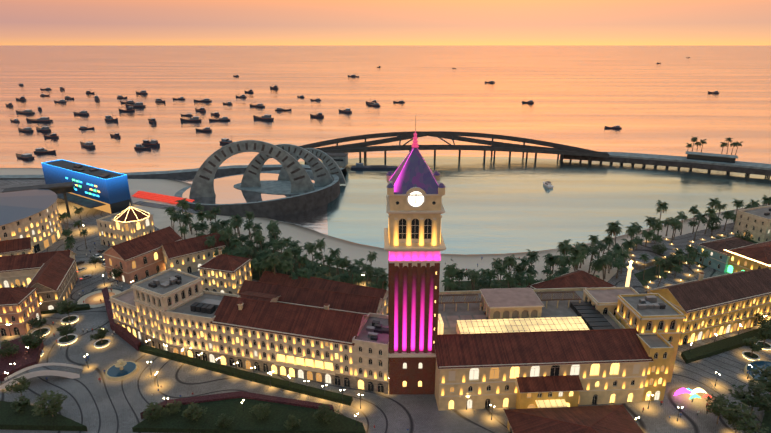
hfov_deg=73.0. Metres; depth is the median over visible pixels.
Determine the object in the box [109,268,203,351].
wing corner block
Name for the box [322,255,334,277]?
palm
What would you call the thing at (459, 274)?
palm
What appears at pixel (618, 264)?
palm
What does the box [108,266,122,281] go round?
tree
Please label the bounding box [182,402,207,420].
bush
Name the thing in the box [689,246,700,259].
tree
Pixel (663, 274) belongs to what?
palm
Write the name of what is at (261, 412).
bush
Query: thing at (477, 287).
grove floor
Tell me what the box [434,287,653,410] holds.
wing
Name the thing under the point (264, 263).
palm
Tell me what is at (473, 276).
palm
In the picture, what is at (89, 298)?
paving medallion
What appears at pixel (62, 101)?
boat
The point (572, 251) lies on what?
palm
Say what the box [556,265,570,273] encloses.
palm
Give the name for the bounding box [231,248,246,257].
palm
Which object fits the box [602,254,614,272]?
palm
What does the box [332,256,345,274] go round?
palm
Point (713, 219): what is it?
palm
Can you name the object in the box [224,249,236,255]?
palm
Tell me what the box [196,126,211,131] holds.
boat
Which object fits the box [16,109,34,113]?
boat
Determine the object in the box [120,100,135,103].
boat
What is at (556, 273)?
palm
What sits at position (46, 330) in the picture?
planter
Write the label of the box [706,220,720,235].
tree
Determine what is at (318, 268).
palm
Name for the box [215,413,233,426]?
tree
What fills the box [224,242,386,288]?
grove floor
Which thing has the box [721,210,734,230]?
palm
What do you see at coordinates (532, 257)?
palm
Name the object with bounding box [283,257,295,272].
palm
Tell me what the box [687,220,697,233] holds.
palm
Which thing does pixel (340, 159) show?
stilt hut
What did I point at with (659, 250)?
tree
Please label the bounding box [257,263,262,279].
palm
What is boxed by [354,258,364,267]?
palm
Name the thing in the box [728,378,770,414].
tree
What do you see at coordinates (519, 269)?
palm
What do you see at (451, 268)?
palm
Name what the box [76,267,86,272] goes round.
car
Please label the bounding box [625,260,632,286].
monument column
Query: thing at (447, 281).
palm
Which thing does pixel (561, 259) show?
palm
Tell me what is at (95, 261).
tree
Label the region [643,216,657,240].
palm
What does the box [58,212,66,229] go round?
palm
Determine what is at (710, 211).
palm
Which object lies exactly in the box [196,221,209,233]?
palm
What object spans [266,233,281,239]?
palm
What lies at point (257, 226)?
palm
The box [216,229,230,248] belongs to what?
palm
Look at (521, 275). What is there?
palm
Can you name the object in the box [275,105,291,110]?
boat
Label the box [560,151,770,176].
pier head
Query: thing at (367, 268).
palm
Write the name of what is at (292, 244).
palm
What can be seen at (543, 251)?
swash line
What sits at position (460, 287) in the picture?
palm
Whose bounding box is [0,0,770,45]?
sky
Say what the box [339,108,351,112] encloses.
boat
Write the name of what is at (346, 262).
palm
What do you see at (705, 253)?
palm
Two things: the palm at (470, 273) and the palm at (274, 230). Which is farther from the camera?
the palm at (274, 230)
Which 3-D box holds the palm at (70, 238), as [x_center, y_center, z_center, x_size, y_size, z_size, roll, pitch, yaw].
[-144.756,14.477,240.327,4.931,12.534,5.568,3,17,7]
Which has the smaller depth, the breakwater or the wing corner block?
the wing corner block
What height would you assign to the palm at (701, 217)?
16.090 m
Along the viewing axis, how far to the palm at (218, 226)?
249.56 m
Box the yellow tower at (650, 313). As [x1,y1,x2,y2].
[615,293,686,400]
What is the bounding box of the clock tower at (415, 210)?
[384,116,445,394]
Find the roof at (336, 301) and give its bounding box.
[238,280,383,314]
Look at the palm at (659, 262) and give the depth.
216.41 m
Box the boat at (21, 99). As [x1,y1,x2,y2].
[15,97,25,100]
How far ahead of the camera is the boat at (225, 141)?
541.54 m
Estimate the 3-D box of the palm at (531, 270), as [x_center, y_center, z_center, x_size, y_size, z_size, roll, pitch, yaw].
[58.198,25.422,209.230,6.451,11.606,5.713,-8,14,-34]
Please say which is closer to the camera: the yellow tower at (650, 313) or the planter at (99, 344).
the yellow tower at (650, 313)
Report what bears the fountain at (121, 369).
on the plaza paving at (92, 403)
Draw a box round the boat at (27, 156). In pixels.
[16,152,33,159]
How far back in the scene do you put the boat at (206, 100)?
935.45 m
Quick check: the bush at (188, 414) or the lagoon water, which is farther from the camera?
the lagoon water
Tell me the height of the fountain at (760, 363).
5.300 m
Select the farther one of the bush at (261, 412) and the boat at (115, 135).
the boat at (115, 135)
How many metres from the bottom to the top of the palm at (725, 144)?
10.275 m
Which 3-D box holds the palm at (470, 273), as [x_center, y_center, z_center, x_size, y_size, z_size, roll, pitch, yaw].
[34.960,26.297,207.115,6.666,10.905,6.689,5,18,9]
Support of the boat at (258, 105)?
on the sea
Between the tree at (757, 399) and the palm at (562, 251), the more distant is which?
the palm at (562, 251)
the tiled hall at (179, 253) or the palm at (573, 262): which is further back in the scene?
the tiled hall at (179, 253)
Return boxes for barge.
[351,163,397,169]
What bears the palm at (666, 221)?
on the beach
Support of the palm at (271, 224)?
on the beach
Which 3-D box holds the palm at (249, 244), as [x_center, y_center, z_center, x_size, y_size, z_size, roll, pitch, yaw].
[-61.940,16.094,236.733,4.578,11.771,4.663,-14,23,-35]
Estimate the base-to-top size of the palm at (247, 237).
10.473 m
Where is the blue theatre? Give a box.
[41,159,131,213]
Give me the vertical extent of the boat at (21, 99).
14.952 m
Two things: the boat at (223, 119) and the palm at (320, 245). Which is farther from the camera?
the boat at (223, 119)
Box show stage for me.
[174,140,345,216]
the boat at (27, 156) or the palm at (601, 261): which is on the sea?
the boat at (27, 156)
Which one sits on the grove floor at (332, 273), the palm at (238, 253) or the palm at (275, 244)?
the palm at (275, 244)
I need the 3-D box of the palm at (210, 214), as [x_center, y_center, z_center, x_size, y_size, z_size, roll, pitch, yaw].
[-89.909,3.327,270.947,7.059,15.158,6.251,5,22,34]
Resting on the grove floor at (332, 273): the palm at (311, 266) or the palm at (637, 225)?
the palm at (311, 266)
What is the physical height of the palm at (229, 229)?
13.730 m
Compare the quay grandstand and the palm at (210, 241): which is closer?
the palm at (210, 241)
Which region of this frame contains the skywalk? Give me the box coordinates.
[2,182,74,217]
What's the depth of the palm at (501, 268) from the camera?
202.67 m
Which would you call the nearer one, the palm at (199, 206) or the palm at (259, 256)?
the palm at (259, 256)
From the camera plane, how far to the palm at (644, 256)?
220.81 m
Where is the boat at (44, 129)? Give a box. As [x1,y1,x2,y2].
[36,125,50,131]
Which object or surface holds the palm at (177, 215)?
on the land
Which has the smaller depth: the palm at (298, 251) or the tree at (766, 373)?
the tree at (766, 373)
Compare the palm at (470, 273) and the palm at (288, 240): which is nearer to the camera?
the palm at (470, 273)
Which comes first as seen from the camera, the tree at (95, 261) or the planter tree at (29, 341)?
the planter tree at (29, 341)
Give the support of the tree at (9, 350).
on the plaza paving at (92, 403)
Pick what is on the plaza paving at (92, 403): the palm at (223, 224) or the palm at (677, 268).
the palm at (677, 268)
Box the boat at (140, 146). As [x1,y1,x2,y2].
[134,141,150,149]
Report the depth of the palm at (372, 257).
215.66 m
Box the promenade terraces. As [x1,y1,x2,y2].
[628,233,737,289]
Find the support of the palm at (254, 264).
on the plaza paving at (92, 403)
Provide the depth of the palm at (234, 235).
247.28 m
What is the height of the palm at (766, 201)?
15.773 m
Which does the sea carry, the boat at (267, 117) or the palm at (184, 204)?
the boat at (267, 117)
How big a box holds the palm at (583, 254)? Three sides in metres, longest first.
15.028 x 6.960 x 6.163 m
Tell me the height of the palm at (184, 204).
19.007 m
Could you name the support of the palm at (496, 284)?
on the plaza paving at (92, 403)
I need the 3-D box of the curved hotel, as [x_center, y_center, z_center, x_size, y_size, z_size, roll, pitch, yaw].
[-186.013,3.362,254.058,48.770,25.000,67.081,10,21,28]
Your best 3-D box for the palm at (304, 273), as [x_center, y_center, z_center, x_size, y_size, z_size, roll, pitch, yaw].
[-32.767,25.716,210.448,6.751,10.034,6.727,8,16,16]
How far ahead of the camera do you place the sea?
995.80 m
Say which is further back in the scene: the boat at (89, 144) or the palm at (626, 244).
the boat at (89, 144)
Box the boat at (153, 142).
[146,136,159,146]
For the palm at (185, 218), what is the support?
on the grove floor at (332, 273)
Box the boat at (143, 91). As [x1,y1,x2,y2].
[136,87,147,93]
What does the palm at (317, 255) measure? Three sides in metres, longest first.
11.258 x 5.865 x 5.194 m
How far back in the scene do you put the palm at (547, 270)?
209.65 m
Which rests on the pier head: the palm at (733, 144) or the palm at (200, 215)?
the palm at (733, 144)
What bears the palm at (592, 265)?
on the land
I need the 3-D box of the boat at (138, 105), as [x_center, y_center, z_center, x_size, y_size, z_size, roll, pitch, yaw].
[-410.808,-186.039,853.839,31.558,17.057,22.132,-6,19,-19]
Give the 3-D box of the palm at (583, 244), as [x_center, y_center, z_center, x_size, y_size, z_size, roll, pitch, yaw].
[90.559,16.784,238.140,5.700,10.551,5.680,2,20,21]
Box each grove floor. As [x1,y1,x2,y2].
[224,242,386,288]
[444,279,537,290]
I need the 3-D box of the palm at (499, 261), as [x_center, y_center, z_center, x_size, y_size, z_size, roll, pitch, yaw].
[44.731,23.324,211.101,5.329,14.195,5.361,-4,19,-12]
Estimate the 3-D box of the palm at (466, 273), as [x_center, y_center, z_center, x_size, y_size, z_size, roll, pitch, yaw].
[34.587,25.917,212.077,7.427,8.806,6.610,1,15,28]
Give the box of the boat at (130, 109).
[118,103,134,111]
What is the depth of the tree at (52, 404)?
136.28 m
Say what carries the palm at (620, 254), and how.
on the land
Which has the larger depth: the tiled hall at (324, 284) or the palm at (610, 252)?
the palm at (610, 252)
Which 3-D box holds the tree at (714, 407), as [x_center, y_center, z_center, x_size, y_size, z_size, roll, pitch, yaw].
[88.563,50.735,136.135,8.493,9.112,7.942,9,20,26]
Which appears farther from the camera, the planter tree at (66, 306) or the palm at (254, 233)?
the palm at (254, 233)
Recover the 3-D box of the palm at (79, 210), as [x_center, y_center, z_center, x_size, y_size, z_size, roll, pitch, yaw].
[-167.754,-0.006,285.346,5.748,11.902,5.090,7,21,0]
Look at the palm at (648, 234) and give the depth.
248.16 m
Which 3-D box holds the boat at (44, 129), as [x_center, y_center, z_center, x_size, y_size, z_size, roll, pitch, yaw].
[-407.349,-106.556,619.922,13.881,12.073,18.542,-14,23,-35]
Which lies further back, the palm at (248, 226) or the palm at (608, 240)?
the palm at (248, 226)
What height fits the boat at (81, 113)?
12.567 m
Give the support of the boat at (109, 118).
on the sea
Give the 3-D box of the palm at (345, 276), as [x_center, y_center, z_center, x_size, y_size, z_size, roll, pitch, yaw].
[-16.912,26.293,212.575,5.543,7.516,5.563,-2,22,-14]
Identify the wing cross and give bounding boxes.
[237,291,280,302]
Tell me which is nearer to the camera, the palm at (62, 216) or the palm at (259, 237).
the palm at (259, 237)
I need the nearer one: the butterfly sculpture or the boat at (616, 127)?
the butterfly sculpture
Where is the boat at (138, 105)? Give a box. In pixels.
[125,100,145,107]
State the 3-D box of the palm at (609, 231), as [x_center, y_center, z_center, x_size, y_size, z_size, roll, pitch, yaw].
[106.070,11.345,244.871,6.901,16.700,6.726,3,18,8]
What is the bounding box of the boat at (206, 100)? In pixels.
[194,98,211,101]
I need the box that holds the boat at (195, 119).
[180,114,201,121]
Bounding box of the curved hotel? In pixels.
[0,189,62,252]
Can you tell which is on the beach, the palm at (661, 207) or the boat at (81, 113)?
the palm at (661, 207)
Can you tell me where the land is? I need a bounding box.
[129,187,616,290]
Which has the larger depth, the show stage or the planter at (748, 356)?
the show stage
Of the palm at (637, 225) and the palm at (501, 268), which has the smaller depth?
the palm at (501, 268)
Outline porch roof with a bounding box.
[503,404,643,432]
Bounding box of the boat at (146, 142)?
[142,140,157,145]
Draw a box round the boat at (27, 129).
[18,124,33,131]
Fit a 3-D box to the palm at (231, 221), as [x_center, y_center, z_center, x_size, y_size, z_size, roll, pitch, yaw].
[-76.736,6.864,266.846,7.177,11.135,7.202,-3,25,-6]
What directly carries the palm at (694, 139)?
on the pier head
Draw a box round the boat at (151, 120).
[148,116,156,122]
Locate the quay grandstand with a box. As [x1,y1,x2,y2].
[132,191,199,213]
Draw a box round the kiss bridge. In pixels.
[271,131,608,162]
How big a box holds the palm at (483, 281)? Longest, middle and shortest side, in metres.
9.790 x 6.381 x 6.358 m
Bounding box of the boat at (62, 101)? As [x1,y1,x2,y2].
[54,99,66,102]
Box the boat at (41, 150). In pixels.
[33,147,55,153]
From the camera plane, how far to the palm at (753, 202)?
299.79 m
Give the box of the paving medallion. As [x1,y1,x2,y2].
[74,288,122,308]
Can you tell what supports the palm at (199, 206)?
on the land
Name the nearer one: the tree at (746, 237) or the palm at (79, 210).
the tree at (746, 237)
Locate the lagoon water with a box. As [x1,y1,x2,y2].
[299,156,770,254]
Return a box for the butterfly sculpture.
[674,388,710,398]
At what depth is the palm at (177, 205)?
279.36 m
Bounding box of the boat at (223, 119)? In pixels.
[209,115,229,120]
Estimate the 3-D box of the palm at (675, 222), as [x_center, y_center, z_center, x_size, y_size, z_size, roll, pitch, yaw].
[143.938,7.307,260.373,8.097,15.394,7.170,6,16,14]
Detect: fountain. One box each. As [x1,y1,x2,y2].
[105,359,138,380]
[744,360,770,383]
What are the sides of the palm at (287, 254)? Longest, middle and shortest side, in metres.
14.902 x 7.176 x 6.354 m
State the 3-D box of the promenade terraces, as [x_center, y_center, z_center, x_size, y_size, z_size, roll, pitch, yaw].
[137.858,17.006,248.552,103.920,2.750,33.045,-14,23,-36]
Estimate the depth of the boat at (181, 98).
970.17 m
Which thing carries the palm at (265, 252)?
on the grove floor at (332, 273)
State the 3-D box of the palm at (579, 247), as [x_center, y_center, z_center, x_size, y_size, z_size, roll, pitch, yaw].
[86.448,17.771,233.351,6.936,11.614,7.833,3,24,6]
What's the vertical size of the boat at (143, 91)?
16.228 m
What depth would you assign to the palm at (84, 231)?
252.85 m
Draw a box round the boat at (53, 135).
[43,130,58,137]
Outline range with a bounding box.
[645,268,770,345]
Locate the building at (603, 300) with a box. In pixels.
[582,287,638,316]
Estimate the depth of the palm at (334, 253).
221.44 m
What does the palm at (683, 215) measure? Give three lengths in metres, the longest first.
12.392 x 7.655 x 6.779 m
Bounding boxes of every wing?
[165,290,388,393]
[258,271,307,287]
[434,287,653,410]
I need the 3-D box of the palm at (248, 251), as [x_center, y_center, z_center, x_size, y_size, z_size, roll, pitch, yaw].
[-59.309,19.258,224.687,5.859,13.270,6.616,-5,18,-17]
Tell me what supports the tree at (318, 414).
on the plaza paving at (92, 403)
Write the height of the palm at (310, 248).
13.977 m
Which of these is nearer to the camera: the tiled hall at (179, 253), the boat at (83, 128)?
the tiled hall at (179, 253)
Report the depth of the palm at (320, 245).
224.84 m
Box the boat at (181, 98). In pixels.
[173,95,184,99]
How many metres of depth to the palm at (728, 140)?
449.68 m
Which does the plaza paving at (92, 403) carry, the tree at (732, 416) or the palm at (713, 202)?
the tree at (732, 416)
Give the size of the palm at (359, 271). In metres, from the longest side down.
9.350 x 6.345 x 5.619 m
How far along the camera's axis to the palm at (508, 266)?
211.48 m
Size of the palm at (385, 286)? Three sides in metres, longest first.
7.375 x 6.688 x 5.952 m
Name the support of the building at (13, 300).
on the plaza paving at (92, 403)
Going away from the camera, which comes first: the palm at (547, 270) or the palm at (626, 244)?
the palm at (547, 270)
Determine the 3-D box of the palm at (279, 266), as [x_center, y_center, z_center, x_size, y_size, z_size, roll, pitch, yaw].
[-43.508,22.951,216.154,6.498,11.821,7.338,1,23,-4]
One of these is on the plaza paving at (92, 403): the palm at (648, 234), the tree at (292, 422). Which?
the tree at (292, 422)
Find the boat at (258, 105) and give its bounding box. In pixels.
[250,102,264,106]
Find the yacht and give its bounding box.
[543,181,553,187]
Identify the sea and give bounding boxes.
[0,45,770,234]
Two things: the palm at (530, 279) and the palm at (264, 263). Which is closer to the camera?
the palm at (530, 279)
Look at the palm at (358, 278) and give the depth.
207.24 m
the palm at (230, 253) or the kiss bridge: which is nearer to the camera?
the palm at (230, 253)
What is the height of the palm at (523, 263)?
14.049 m
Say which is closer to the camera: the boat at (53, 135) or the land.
the land
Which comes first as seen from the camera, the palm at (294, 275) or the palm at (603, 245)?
the palm at (294, 275)
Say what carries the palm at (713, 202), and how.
on the beach
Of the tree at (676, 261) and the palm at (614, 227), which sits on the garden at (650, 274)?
the tree at (676, 261)
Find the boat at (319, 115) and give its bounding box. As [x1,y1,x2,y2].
[310,109,323,117]
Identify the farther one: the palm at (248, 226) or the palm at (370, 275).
the palm at (248, 226)
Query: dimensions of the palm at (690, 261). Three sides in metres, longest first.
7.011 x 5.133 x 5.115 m
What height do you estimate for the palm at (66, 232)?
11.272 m
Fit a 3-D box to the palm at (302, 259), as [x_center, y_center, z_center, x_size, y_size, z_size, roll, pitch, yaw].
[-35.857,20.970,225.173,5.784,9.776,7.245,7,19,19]
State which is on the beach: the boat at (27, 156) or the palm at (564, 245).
the palm at (564, 245)
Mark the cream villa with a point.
(220, 266)
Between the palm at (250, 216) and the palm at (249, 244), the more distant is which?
the palm at (250, 216)
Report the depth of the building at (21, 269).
215.01 m
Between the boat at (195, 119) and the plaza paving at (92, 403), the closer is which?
the plaza paving at (92, 403)
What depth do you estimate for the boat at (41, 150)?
494.48 m
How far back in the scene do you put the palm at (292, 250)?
224.52 m
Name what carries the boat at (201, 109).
on the sea
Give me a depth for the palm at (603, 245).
232.63 m
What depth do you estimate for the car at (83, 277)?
222.71 m
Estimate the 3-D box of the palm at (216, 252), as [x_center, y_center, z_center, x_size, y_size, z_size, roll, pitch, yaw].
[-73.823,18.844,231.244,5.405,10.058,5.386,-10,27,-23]
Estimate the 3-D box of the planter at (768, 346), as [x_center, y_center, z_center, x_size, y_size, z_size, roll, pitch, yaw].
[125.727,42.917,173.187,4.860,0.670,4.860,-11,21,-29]
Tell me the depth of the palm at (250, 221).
263.22 m
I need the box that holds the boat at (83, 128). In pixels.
[79,124,93,129]
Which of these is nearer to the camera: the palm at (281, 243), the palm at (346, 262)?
the palm at (346, 262)
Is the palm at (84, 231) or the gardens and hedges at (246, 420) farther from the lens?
the palm at (84, 231)
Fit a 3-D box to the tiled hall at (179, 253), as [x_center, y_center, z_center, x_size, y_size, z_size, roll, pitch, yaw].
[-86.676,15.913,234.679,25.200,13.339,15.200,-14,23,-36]
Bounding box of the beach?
[0,168,770,279]
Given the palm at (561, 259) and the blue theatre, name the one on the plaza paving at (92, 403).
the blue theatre
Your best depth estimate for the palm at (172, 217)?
270.68 m
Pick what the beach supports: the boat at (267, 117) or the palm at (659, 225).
the palm at (659, 225)
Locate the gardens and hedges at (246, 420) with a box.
[0,287,770,432]
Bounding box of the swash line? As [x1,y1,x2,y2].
[119,172,765,251]
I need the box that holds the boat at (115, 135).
[110,131,120,136]
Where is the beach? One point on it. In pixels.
(352, 251)
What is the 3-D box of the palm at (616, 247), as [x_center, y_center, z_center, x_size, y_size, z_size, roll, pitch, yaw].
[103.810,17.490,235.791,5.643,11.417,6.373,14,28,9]
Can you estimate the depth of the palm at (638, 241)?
246.75 m
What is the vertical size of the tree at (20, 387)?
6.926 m
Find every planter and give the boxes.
[31,327,49,335]
[57,334,77,344]
[60,315,78,323]
[94,339,109,347]
[742,351,760,360]
[755,341,770,349]
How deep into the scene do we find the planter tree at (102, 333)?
172.37 m
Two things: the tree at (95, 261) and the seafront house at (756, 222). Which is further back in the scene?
the seafront house at (756, 222)
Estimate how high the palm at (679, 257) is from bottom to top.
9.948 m
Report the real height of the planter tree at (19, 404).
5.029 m
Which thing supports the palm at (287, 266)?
on the plaza paving at (92, 403)
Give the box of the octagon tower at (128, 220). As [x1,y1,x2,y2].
[96,203,154,245]
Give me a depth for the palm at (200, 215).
276.68 m
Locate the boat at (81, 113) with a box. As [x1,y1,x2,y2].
[73,108,88,114]
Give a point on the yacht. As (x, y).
(547, 184)
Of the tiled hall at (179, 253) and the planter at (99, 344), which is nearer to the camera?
the planter at (99, 344)
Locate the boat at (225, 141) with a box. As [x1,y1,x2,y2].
[219,136,232,143]
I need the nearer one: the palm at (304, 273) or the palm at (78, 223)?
the palm at (304, 273)
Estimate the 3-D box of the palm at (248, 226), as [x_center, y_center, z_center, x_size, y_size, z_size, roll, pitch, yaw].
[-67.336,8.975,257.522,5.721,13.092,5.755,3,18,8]
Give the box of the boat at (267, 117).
[253,113,273,120]
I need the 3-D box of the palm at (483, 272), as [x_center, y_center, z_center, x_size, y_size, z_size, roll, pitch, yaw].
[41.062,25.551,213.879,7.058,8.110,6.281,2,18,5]
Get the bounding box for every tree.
[0,339,19,357]
[2,376,30,396]
[11,395,30,412]
[19,331,45,349]
[27,316,46,331]
[31,390,66,416]
[54,299,77,318]
[56,323,75,338]
[87,255,101,267]
[90,326,108,342]
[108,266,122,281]
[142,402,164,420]
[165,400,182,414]
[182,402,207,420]
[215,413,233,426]
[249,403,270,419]
[283,414,300,429]
[312,403,338,423]
[651,242,667,253]
[660,258,674,269]
[663,253,683,270]
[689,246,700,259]
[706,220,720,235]
[706,394,743,423]
[720,402,768,432]
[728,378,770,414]
[733,230,753,241]
[742,336,765,355]
[750,364,770,393]
[754,312,770,325]
[757,323,770,344]
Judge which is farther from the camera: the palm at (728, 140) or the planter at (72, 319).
the palm at (728, 140)
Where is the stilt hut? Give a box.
[322,153,347,167]
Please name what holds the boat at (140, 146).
on the sea
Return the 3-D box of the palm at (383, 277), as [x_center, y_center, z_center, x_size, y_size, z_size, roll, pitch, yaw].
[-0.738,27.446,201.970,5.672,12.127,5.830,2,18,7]
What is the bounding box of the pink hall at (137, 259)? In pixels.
[101,226,182,283]
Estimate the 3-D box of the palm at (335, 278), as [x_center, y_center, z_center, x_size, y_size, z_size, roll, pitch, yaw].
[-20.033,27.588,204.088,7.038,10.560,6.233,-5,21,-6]
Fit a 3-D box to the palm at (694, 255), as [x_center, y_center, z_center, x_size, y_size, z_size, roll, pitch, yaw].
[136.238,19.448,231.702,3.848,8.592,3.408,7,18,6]
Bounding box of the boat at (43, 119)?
[26,114,52,121]
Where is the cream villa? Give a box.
[197,248,251,294]
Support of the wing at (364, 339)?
on the plaza paving at (92, 403)
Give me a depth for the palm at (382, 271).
206.68 m
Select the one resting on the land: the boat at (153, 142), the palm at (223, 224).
the palm at (223, 224)
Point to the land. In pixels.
(161, 219)
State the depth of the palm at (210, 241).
230.25 m
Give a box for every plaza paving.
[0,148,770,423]
[0,179,770,432]
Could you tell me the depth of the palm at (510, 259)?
206.48 m
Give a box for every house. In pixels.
[0,237,34,255]
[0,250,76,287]
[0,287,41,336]
[26,252,77,310]
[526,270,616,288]
[695,236,754,272]
[724,240,770,272]
[733,205,770,242]
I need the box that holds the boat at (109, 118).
[104,111,117,121]
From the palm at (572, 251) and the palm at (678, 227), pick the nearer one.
the palm at (572, 251)
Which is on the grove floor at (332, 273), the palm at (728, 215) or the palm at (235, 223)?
the palm at (235, 223)
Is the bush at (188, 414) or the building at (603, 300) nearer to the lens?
the bush at (188, 414)
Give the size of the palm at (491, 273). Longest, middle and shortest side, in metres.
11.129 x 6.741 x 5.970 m
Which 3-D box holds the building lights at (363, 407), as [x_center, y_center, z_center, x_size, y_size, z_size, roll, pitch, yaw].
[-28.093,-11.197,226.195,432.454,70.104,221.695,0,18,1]
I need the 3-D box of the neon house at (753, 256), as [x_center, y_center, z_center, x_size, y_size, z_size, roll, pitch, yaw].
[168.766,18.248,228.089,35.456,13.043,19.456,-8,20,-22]
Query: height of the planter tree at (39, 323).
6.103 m
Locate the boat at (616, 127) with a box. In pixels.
[604,125,621,128]
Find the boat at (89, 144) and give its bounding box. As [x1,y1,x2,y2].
[80,138,94,147]
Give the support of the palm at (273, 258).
on the plaza paving at (92, 403)
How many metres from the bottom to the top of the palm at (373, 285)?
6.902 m
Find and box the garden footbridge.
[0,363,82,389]
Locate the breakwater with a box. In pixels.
[0,164,346,179]
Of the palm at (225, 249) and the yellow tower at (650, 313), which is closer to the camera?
the yellow tower at (650, 313)
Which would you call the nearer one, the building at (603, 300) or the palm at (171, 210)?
the building at (603, 300)
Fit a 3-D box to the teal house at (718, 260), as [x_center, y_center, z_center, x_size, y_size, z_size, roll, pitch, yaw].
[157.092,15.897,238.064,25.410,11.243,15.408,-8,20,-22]
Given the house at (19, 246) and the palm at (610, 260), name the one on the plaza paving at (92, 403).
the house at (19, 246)
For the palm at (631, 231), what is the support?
on the beach
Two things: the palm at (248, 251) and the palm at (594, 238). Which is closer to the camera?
the palm at (248, 251)
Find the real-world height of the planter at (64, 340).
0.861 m
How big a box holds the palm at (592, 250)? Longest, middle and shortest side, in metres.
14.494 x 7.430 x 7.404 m
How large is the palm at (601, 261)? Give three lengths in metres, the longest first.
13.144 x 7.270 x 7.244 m
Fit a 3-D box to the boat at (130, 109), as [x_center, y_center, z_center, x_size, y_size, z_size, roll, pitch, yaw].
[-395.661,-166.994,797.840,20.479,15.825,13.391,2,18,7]
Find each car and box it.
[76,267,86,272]
[80,274,91,279]
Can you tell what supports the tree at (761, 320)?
on the plaza paving at (92, 403)
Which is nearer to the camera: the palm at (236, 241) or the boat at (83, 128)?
the palm at (236, 241)
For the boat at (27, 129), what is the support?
on the sea
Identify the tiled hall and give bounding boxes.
[161,232,225,272]
[305,277,387,314]
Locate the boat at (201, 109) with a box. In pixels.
[195,106,205,111]
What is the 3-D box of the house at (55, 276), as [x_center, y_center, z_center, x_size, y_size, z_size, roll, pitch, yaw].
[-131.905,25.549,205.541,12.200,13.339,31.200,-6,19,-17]
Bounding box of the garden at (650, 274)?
[634,238,757,287]
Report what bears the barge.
on the lagoon water
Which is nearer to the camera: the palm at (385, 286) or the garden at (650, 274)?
the palm at (385, 286)
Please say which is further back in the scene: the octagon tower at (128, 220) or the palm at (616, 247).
the octagon tower at (128, 220)
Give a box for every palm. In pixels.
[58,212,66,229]
[61,228,71,249]
[63,212,70,228]
[63,244,73,249]
[64,235,75,249]
[72,220,82,235]
[74,206,83,223]
[79,228,87,248]
[165,207,175,228]
[170,215,178,229]
[172,209,183,237]
[175,198,189,225]
[177,198,190,230]
[178,225,189,238]
[179,213,192,238]
[190,222,199,236]
[194,202,204,211]
[195,211,206,231]
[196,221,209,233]
[203,235,216,247]
[204,209,216,226]
[209,219,222,230]
[212,206,220,221]
[213,247,223,256]
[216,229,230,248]
[220,221,227,227]
[222,246,232,254]
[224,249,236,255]
[225,225,232,246]
[227,233,238,243]
[228,220,239,232]
[229,216,243,236]
[229,238,242,247]
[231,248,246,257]
[232,214,240,233]
[240,234,250,242]
[241,245,253,274]
[243,222,253,241]
[244,211,254,220]
[244,219,253,239]
[244,240,253,258]
[250,228,262,254]
[250,258,260,278]
[252,223,262,231]
[254,231,264,249]
[254,251,267,273]
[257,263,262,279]
[258,242,268,249]
[258,258,270,269]
[260,247,272,270]
[266,220,279,229]
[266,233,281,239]
[266,252,280,273]
[267,223,281,254]
[269,239,280,252]
[273,238,288,257]
[273,258,284,272]
[280,248,293,273]
[280,260,294,274]
[282,237,291,245]
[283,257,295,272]
[284,246,296,263]
[289,240,299,262]
[289,271,300,280]
[293,246,303,267]
[295,254,308,266]
[297,268,308,278]
[306,242,316,259]
[307,260,318,271]
[312,251,323,262]
[314,238,325,265]
[314,262,325,271]
[316,268,327,278]
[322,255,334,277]
[325,275,340,281]
[328,248,340,274]
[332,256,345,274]
[338,256,348,280]
[339,272,350,282]
[345,263,357,283]
[351,265,363,284]
[351,273,363,283]
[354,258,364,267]
[362,264,374,286]
[364,269,375,283]
[366,283,377,287]
[367,251,376,280]
[373,267,386,277]
[376,272,387,288]
[376,281,387,289]
[441,276,456,290]
[443,263,457,290]
[452,268,465,290]
[455,283,467,290]
[464,269,474,290]
[467,270,481,288]
[469,270,480,289]
[476,275,490,288]
[479,268,489,278]
[484,269,497,288]
[490,279,500,288]
[491,258,502,279]
[493,263,508,286]
[502,257,514,286]
[502,271,513,284]
[503,254,519,287]
[505,276,521,287]
[512,263,525,274]
[512,271,525,285]
[517,256,531,285]
[524,265,537,275]
[524,272,536,284]
[527,249,539,285]
[541,265,552,277]
[543,253,558,275]
[544,274,555,280]
[554,270,565,275]
[555,254,569,266]
[556,242,570,255]
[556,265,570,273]
[557,239,570,266]
[566,245,582,270]
[567,253,582,269]
[573,242,585,267]
[574,249,586,269]
[579,242,589,263]
[586,242,602,272]
[588,235,598,259]
[589,259,601,274]
[593,256,610,279]
[595,240,608,258]
[599,255,613,278]
[602,235,613,254]
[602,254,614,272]
[604,250,617,268]
[605,223,619,251]
[606,220,622,260]
[611,243,623,253]
[611,258,627,278]
[614,248,630,273]
[619,239,636,266]
[625,226,638,239]
[629,222,643,238]
[632,236,644,249]
[639,253,648,279]
[640,230,654,246]
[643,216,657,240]
[649,218,664,237]
[651,234,662,243]
[653,256,665,280]
[655,200,668,236]
[657,270,668,286]
[662,217,672,235]
[668,217,682,243]
[671,225,682,239]
[672,263,682,277]
[674,249,685,258]
[674,254,685,272]
[676,211,687,234]
[684,258,694,270]
[685,245,693,257]
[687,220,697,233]
[689,205,699,221]
[690,136,697,150]
[690,251,696,266]
[693,212,711,239]
[700,250,709,267]
[704,207,716,233]
[707,197,720,219]
[708,215,722,231]
[716,202,726,223]
[720,142,727,153]
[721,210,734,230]
[725,137,732,153]
[730,142,737,154]
[731,198,745,221]
[750,199,759,205]
[761,195,770,204]

